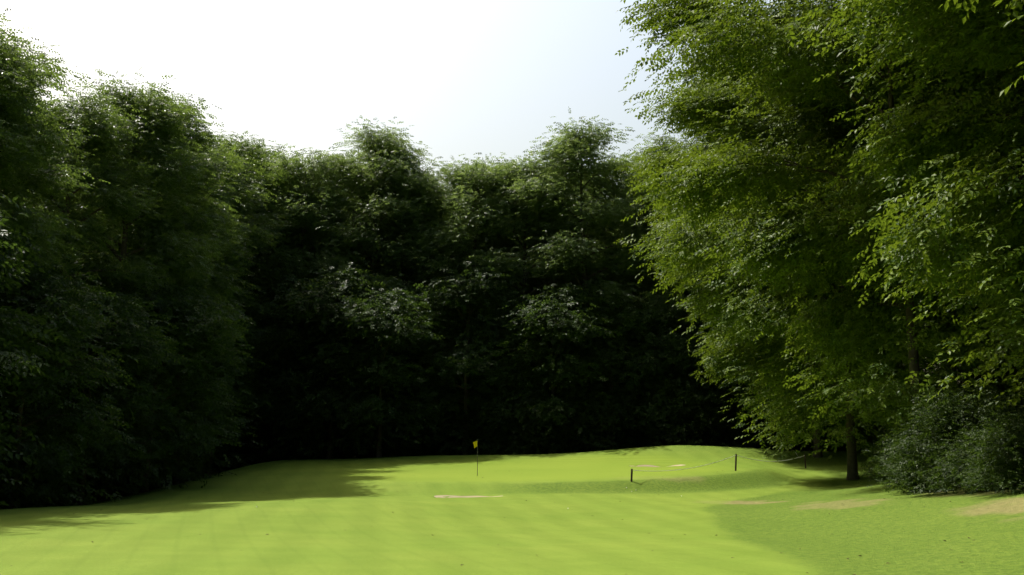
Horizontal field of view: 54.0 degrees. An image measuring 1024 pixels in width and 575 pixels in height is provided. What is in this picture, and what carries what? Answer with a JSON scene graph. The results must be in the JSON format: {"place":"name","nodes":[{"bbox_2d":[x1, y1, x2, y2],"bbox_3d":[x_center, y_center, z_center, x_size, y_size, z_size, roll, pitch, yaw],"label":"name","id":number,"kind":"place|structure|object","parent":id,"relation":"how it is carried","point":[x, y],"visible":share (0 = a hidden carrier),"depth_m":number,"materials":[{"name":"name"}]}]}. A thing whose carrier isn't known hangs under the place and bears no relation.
{"place":"outdoors","nodes":[
{"label":"outdoors","id":0,"kind":"place"},
{"bbox_2d":[434,495,497,497],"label":"bunker sand","id":1,"kind":"structure","parent":0,"point":[444,496],"depth_m":45.84,"materials":[{"name":"beige sand"}]},
{"bbox_2d":[0,0,1017,453],"label":"sky","id":2,"kind":"structure","parent":0,"point":[470,77],"materials":[{"name":"white"}]},
{"bbox_2d":[0,444,1023,574],"bbox_3d":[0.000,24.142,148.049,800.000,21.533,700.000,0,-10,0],"label":"terrain","id":3,"kind":"structure","parent":0,"point":[324,515],"depth_m":28.28,"materials":[{"name":"green plant"}]},
{"bbox_2d":[0,433,35,508],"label":"shrub","id":4,"kind":"object","parent":3,"relation":"on","point":[5,506],"visible":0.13,"depth_m":42.63,"materials":[{"name":"green plant"}]},
{"bbox_2d":[1,258,78,504],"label":"tree","id":5,"kind":"object","parent":3,"relation":"on","point":[41,379],"depth_m":47.34,"materials":[{"name":"green plant"}]},
{"bbox_2d":[0,79,83,406],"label":"tree","id":6,"kind":"object","parent":3,"relation":"on","point":[52,151],"depth_m":53.87,"materials":[{"name":"green plant"}]},
{"bbox_2d":[0,194,97,505],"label":"tree","id":7,"kind":"object","parent":3,"relation":"on","point":[8,321],"visible":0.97,"depth_m":35.19,"materials":[{"name":"green plant"}]},
{"bbox_2d":[0,8,99,441],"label":"tree","id":8,"kind":"object","parent":3,"relation":"on","point":[21,143],"visible":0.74,"depth_m":40.64,"materials":[{"name":"green plant"}]},
{"bbox_2d":[14,149,95,420],"bbox_3d":[-31.602,2.348,61.366,11.427,25.714,13.697,8,-13,-40],"label":"tree","id":9,"kind":"object","parent":3,"relation":"on","point":[71,211],"depth_m":64.37,"materials":[{"name":"green plant"}]},
{"bbox_2d":[0,13,110,439],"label":"tree","id":10,"kind":"object","parent":3,"relation":"on","point":[51,180],"visible":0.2,"depth_m":44.78,"materials":[{"name":"green plant"}]},
{"bbox_2d":[0,250,137,505],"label":"tree","id":11,"kind":"object","parent":3,"relation":"on","point":[88,283],"depth_m":51.57,"materials":[{"name":"green plant"}]},
{"bbox_2d":[0,248,141,509],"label":"tree","id":12,"kind":"object","parent":3,"relation":"on","point":[75,310],"visible":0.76,"depth_m":40.11,"materials":[{"name":"green plant"}]},
{"bbox_2d":[51,472,102,506],"bbox_3d":[-24.966,9.304,50.811,8.048,5.212,8.172,-7,-12,36],"label":"shrub","id":13,"kind":"object","parent":3,"relation":"on","point":[85,495],"depth_m":51.42,"materials":[{"name":"green plant"}]},
{"bbox_2d":[0,82,174,506],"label":"tree","id":14,"kind":"object","parent":3,"relation":"on","point":[102,144],"visible":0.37,"depth_m":51.30,"materials":[{"name":"green plant"}]},
{"bbox_2d":[3,291,195,505],"bbox_3d":[-19.928,5.447,48.029,10.217,11.137,8.818,-2,-10,13],"label":"tree","id":15,"kind":"object","parent":3,"relation":"on","point":[136,339],"visible":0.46,"depth_m":47.39,"materials":[{"name":"green plant"}]},
{"bbox_2d":[70,199,176,373],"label":"tree","id":16,"kind":"object","parent":3,"relation":"on","point":[116,245],"depth_m":66.22,"materials":[{"name":"green plant"}]},
{"bbox_2d":[46,66,228,501],"bbox_3d":[-21.900,-0.189,56.182,11.894,25.022,11.389,1,-10,-6],"label":"tree","id":17,"kind":"object","parent":3,"relation":"on","point":[160,120],"visible":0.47,"depth_m":56.46,"materials":[{"name":"green plant"}]},
{"bbox_2d":[69,279,258,492],"bbox_3d":[-18.945,5.497,54.143,11.273,12.288,9.729,5,-11,-29],"label":"tree","id":18,"kind":"object","parent":3,"relation":"on","point":[199,344],"visible":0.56,"depth_m":53.44,"materials":[{"name":"green plant"}]},
{"bbox_2d":[78,90,251,493],"bbox_3d":[-22.457,0.115,61.511,11.747,25.729,13.161,-3,-10,15],"label":"tree","id":19,"kind":"object","parent":3,"relation":"on","point":[200,228],"visible":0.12,"depth_m":62.91,"materials":[{"name":"green plant"}]},
{"bbox_2d":[86,318,268,488],"bbox_3d":[-20.053,7.015,60.669,10.496,11.170,11.036,2,-10,-11],"label":"tree","id":20,"kind":"object","parent":3,"relation":"on","point":[226,420],"visible":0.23,"depth_m":60.63,"materials":[{"name":"green plant"}]},
{"bbox_2d":[119,345,243,481],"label":"tree","id":21,"kind":"object","parent":3,"relation":"on","point":[202,423],"depth_m":67.58,"materials":[{"name":"green plant"}]},
{"bbox_2d":[109,122,265,489],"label":"tree","id":22,"kind":"object","parent":3,"relation":"on","point":[220,285],"visible":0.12,"depth_m":68.66,"materials":[{"name":"green plant"}]},
{"bbox_2d":[130,135,281,480],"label":"tree","id":23,"kind":"object","parent":3,"relation":"on","point":[258,237],"visible":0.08,"depth_m":75.36,"materials":[{"name":"green plant"}]},
{"bbox_2d":[198,436,258,477],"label":"shrub","id":24,"kind":"object","parent":3,"relation":"on","point":[228,458],"visible":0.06,"depth_m":78.11,"materials":[{"name":"green plant"}]},
{"bbox_2d":[204,426,262,472],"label":"shrub","id":25,"kind":"object","parent":3,"relation":"on","point":[238,463],"visible":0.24,"depth_m":77.94,"materials":[{"name":"green plant"}]},
{"bbox_2d":[190,309,282,474],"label":"tree","id":26,"kind":"object","parent":3,"relation":"on","point":[248,400],"visible":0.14,"depth_m":73.48,"materials":[{"name":"green plant"}]},
{"bbox_2d":[207,122,322,472],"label":"tree","id":27,"kind":"object","parent":3,"relation":"on","point":[254,152],"visible":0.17,"depth_m":80.42,"materials":[{"name":"green plant"}]},
{"bbox_2d":[217,135,324,277],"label":"tree","id":28,"kind":"object","parent":3,"relation":"on","point":[263,166],"visible":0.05,"depth_m":87.70,"materials":[{"name":"green plant"}]},
{"bbox_2d":[226,244,355,462],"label":"tree","id":29,"kind":"object","parent":3,"relation":"on","point":[281,308],"visible":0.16,"depth_m":79.21,"materials":[{"name":"green plant"}]},
{"bbox_2d":[240,144,371,455],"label":"tree","id":30,"kind":"object","parent":3,"relation":"on","point":[295,209],"visible":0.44,"depth_m":83.91,"materials":[{"name":"green plant"}]},
{"bbox_2d":[249,265,421,458],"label":"tree","id":31,"kind":"object","parent":3,"relation":"on","point":[310,297],"visible":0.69,"depth_m":75.99,"materials":[{"name":"green plant"}]},
{"bbox_2d":[288,157,382,282],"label":"tree","id":32,"kind":"object","parent":3,"relation":"on","point":[334,211],"depth_m":94.48,"materials":[{"name":"green plant"}]},
{"bbox_2d":[336,369,409,457],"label":"tree","id":33,"kind":"object","parent":3,"relation":"on","point":[355,422],"visible":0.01,"depth_m":84.80,"materials":[{"name":"green plant"}]},
{"bbox_2d":[294,115,452,457],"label":"tree","id":34,"kind":"object","parent":3,"relation":"on","point":[391,146],"visible":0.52,"depth_m":85.52,"materials":[{"name":"green plant"}]},
{"bbox_2d":[335,339,422,457],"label":"tree","id":35,"kind":"object","parent":3,"relation":"on","point":[364,455],"visible":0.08,"depth_m":81.98,"materials":[{"name":"green plant"}]},
{"bbox_2d":[306,286,458,457],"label":"tree","id":36,"kind":"object","parent":3,"relation":"on","point":[378,334],"visible":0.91,"depth_m":75.20,"materials":[{"name":"green plant"}]},
{"bbox_2d":[317,154,448,393],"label":"tree","id":37,"kind":"object","parent":3,"relation":"on","point":[361,263],"visible":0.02,"depth_m":88.13,"materials":[{"name":"green plant"}]},
{"bbox_2d":[316,153,468,395],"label":"tree","id":38,"kind":"object","parent":3,"relation":"on","point":[406,257],"visible":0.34,"depth_m":84.52,"materials":[{"name":"green plant"}]},
{"bbox_2d":[350,165,464,313],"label":"tree","id":39,"kind":"object","parent":3,"relation":"on","point":[441,222],"visible":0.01,"depth_m":89.75,"materials":[{"name":"green plant"}]},
{"bbox_2d":[385,283,459,455],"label":"tree","id":40,"kind":"object","parent":3,"relation":"on","point":[407,340],"depth_m":86.07,"materials":[{"name":"green plant"}]},
{"bbox_2d":[392,328,493,455],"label":"tree","id":41,"kind":"object","parent":3,"relation":"on","point":[436,367],"visible":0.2,"depth_m":81.48,"materials":[{"name":"green plant"}]},
{"bbox_2d":[414,307,491,453],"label":"tree","id":42,"kind":"object","parent":3,"relation":"on","point":[457,353],"visible":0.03,"depth_m":83.79,"materials":[{"name":"green plant"}]},
{"bbox_2d":[391,257,546,454],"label":"tree","id":43,"kind":"object","parent":3,"relation":"on","point":[452,296],"visible":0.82,"depth_m":79.12,"materials":[{"name":"green plant"}]},
{"bbox_2d":[401,154,542,394],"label":"tree","id":44,"kind":"object","parent":3,"relation":"on","point":[473,185],"visible":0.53,"depth_m":83.85,"materials":[{"name":"green plant"}]},
{"bbox_2d":[473,439,477,475],"bbox_3d":[-1.998,9.392,55.170,0.306,2.066,0.097,4,-10,-20],"label":"flagstick","id":45,"kind":"object","parent":3,"relation":"on","point":[475,443],"visible":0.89,"depth_m":55.26,"materials":[{"name":"yellow fabric"}]},
{"bbox_2d":[440,162,544,307],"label":"tree","id":46,"kind":"object","parent":3,"relation":"on","point":[519,265],"depth_m":95.54,"materials":[{"name":"green plant"}]},
{"bbox_2d":[443,152,577,310],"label":"tree","id":47,"kind":"object","parent":3,"relation":"on","point":[487,159],"visible":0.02,"depth_m":92.54,"materials":[{"name":"green plant"}]},
{"bbox_2d":[453,348,575,454],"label":"tree","id":48,"kind":"object","parent":3,"relation":"on","point":[502,377],"visible":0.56,"depth_m":77.78,"materials":[{"name":"green plant"}]},
{"bbox_2d":[73,476,969,574],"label":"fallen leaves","id":49,"kind":"object","parent":3,"relation":"on","point":[672,538],"visible":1,"depth_m":23.95,"materials":[{"name":"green plant"}]},
{"bbox_2d":[467,314,586,454],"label":"tree","id":50,"kind":"object","parent":3,"relation":"on","point":[529,337],"visible":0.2,"depth_m":79.90,"materials":[{"name":"green plant"}]},
{"bbox_2d":[447,149,612,392],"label":"tree","id":51,"kind":"object","parent":3,"relation":"on","point":[520,171],"visible":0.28,"depth_m":85.19,"materials":[{"name":"green plant"}]},
{"bbox_2d":[479,281,626,453],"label":"tree","id":52,"kind":"object","parent":3,"relation":"on","point":[537,310],"visible":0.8,"depth_m":77.20,"materials":[{"name":"green plant"}]},
{"bbox_2d":[507,155,632,391],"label":"tree","id":53,"kind":"object","parent":3,"relation":"on","point":[561,243],"visible":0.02,"depth_m":90.24,"materials":[{"name":"green plant"}]},
{"bbox_2d":[500,106,670,451],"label":"tree","id":54,"kind":"object","parent":3,"relation":"on","point":[569,151],"visible":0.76,"depth_m":83.44,"materials":[{"name":"green plant"}]},
{"bbox_2d":[534,284,656,447],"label":"tree","id":55,"kind":"object","parent":3,"relation":"on","point":[624,336],"visible":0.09,"depth_m":81.39,"materials":[{"name":"green plant"}]},
{"bbox_2d":[550,283,674,450],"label":"tree","id":56,"kind":"object","parent":3,"relation":"on","point":[631,314],"visible":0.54,"depth_m":79.04,"materials":[{"name":"green plant"}]},
{"bbox_2d":[594,151,702,379],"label":"tree","id":57,"kind":"object","parent":3,"relation":"on","point":[643,225],"visible":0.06,"depth_m":87.81,"materials":[{"name":"green plant"}]},
{"bbox_2d":[586,128,717,379],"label":"tree","id":58,"kind":"object","parent":3,"relation":"on","point":[664,306],"visible":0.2,"depth_m":85.00,"materials":[{"name":"green plant"}]},
{"bbox_2d":[616,301,726,427],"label":"tree","id":59,"kind":"object","parent":3,"relation":"on","point":[654,328],"visible":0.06,"depth_m":83.49,"materials":[{"name":"green plant"}]},
{"bbox_2d":[655,132,739,385],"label":"tree","id":60,"kind":"object","parent":3,"relation":"on","point":[688,235],"visible":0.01,"depth_m":85.66,"materials":[{"name":"green plant"}]},
{"bbox_2d":[629,322,767,448],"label":"tree","id":61,"kind":"object","parent":3,"relation":"on","point":[681,355],"visible":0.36,"depth_m":78.17,"materials":[{"name":"green plant"}]},
{"bbox_2d":[634,372,765,447],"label":"shrub","id":62,"kind":"object","parent":3,"relation":"on","point":[696,414],"visible":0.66,"depth_m":76.83,"materials":[{"name":"green plant"}]},
{"bbox_2d":[631,452,805,481],"bbox_3d":[15.215,10.825,62.363,4.151,2.351,31.518,-5,-11,28],"label":"rope barrier","id":63,"kind":"object","parent":3,"relation":"on","point":[735,455],"visible":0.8,"depth_m":56.56,"materials":[{"name":"white fabric"}]},
{"bbox_2d":[675,308,778,445],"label":"tree","id":64,"kind":"object","parent":3,"relation":"on","point":[705,350],"visible":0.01,"depth_m":82.15,"materials":[{"name":"green plant"}]},
{"bbox_2d":[615,65,906,457],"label":"tree","id":65,"kind":"object","parent":3,"relation":"on","point":[730,358],"visible":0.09,"depth_m":71.16,"materials":[{"name":"green plant"}]},
{"bbox_2d":[695,379,830,450],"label":"shrub","id":66,"kind":"object","parent":3,"relation":"on","point":[771,445],"visible":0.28,"depth_m":77.38,"materials":[{"name":"green plant"}]},
{"bbox_2d":[640,119,886,427],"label":"tree","id":67,"kind":"object","parent":3,"relation":"on","point":[684,286],"depth_m":84.16,"materials":[{"name":"green plant"}]},
{"bbox_2d":[722,323,824,450],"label":"tree","id":68,"kind":"object","parent":3,"relation":"on","point":[761,402],"visible":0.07,"depth_m":78.47,"materials":[{"name":"green plant"}]},
{"bbox_2d":[614,0,984,479],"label":"tree","id":69,"kind":"object","parent":3,"relation":"on","point":[738,306],"visible":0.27,"depth_m":56.68,"materials":[{"name":"green plant"}]},
{"bbox_2d":[746,396,867,450],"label":"shrub","id":70,"kind":"object","parent":3,"relation":"on","point":[785,435],"visible":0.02,"depth_m":78.14,"materials":[{"name":"green plant"}]},
{"bbox_2d":[615,0,1023,439],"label":"tree","id":71,"kind":"object","parent":3,"relation":"on","point":[782,65],"visible":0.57,"depth_m":44.65,"materials":[{"name":"green plant"}]},
{"bbox_2d":[797,373,900,450],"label":"shrub","id":72,"kind":"object","parent":3,"relation":"on","point":[858,428],"visible":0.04,"depth_m":76.05,"materials":[{"name":"green plant"}]},
{"bbox_2d":[803,364,895,450],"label":"bush","id":73,"kind":"object","parent":3,"relation":"on","point":[824,434],"depth_m":79.75,"materials":[{"name":"green plant"}]},
{"bbox_2d":[830,427,876,450],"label":"shrub","id":74,"kind":"object","parent":3,"relation":"on","point":[843,447],"visible":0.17,"depth_m":75.15,"materials":[{"name":"green plant"}]},
{"bbox_2d":[858,422,891,450],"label":"shrub","id":75,"kind":"object","parent":3,"relation":"on","point":[876,428],"visible":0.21,"depth_m":72.91,"materials":[{"name":"green plant"}]},
{"bbox_2d":[870,426,887,447],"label":"shrub","id":76,"kind":"object","parent":3,"relation":"on","point":[877,438],"visible":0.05,"depth_m":70.56,"materials":[{"name":"green plant"}]},
{"bbox_2d":[876,422,896,458],"bbox_3d":[24.870,9.570,62.672,4.724,3.059,4.797,-6,-12,33],"label":"shrub","id":77,"kind":"object","parent":3,"relation":"on","point":[886,431],"visible":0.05,"depth_m":62.97,"materials":[{"name":"green plant"}]},
{"bbox_2d":[856,399,923,487],"bbox_3d":[17.220,6.500,42.045,4.833,3.923,4.844,6,-11,-32],"label":"shrub","id":78,"kind":"object","parent":3,"relation":"on","point":[878,447],"visible":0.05,"depth_m":42.26,"materials":[{"name":"green plant"}]},
{"bbox_2d":[784,0,1023,418],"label":"tree","id":79,"kind":"object","parent":3,"relation":"on","point":[925,144],"visible":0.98,"depth_m":31.43,"materials":[{"name":"green plant"}]},
{"bbox_2d":[862,425,957,492],"bbox_3d":[15.128,6.391,36.667,4.176,2.761,3.970,8,-13,-40],"label":"shrub","id":80,"kind":"object","parent":3,"relation":"on","point":[888,472],"visible":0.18,"depth_m":36.70,"materials":[{"name":"green plant"}]},
{"bbox_2d":[803,48,1016,419],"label":"tree","id":81,"kind":"object","parent":3,"relation":"on","point":[919,353],"depth_m":67.76,"materials":[{"name":"green plant"}]},
{"bbox_2d":[871,410,965,486],"bbox_3d":[16.693,6.330,39.345,4.818,3.072,4.744,-1,-10,5],"label":"shrub","id":82,"kind":"object","parent":3,"relation":"on","point":[909,436],"visible":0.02,"depth_m":39.68,"materials":[{"name":"green plant"}]},
{"bbox_2d":[876,384,1023,495],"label":"shrub","id":83,"kind":"object","parent":3,"relation":"on","point":[944,420],"visible":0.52,"depth_m":34.01,"materials":[{"name":"green plant"}]},
{"bbox_2d":[902,96,1023,399],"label":"tree","id":84,"kind":"object","parent":3,"relation":"on","point":[959,370],"visible":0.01,"depth_m":53.69,"materials":[{"name":"green plant"}]},
{"bbox_2d":[909,410,1023,493],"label":"shrub","id":85,"kind":"object","parent":3,"relation":"on","point":[945,466],"visible":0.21,"depth_m":31.77,"materials":[{"name":"green plant"}]},
{"bbox_2d":[937,0,1023,96],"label":"tree","id":86,"kind":"object","parent":3,"relation":"on","point":[1012,3],"visible":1,"depth_m":24.59,"materials":[{"name":"green plant"}]},
{"bbox_2d":[947,390,1023,494],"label":"shrub","id":87,"kind":"object","parent":3,"relation":"on","point":[1006,448],"visible":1,"depth_m":29.07,"materials":[{"name":"green plant"}]},
{"bbox_2d":[957,364,1023,415],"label":"shrub","id":88,"kind":"object","parent":3,"relation":"on","point":[992,379],"visible":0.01,"depth_m":51.65,"materials":[{"name":"green plant"}]},
{"bbox_2d":[958,368,1023,410],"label":"shrub","id":89,"kind":"object","parent":3,"relation":"on","point":[992,384],"visible":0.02,"depth_m":50.74,"materials":[{"name":"green plant"}]},
{"bbox_2d":[959,394,1023,446],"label":"shrub","id":90,"kind":"object","parent":3,"relation":"on","point":[1004,410],"visible":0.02,"depth_m":36.08,"materials":[{"name":"green plant"}]},
{"bbox_2d":[961,356,1023,393],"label":"shrub","id":91,"kind":"object","parent":3,"relation":"on","point":[1013,373],"visible":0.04,"depth_m":52.55,"materials":[{"name":"green plant"}]},
{"bbox_2d":[965,392,1023,417],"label":"shrub","id":92,"kind":"object","parent":3,"relation":"on","point":[1009,411],"visible":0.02,"depth_m":41.26,"materials":[{"name":"green plant"}]},
{"bbox_2d":[973,109,1023,343],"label":"tree","id":93,"kind":"object","parent":3,"relation":"on","point":[1004,156],"visible":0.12,"depth_m":43.52,"materials":[{"name":"green plant"}]},
{"bbox_2d":[636,465,683,466],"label":"bunker sand","id":94,"kind":"structure","parent":0,"point":[654,466],"depth_m":63.41,"materials":[{"name":"beige sand"}]}
]}

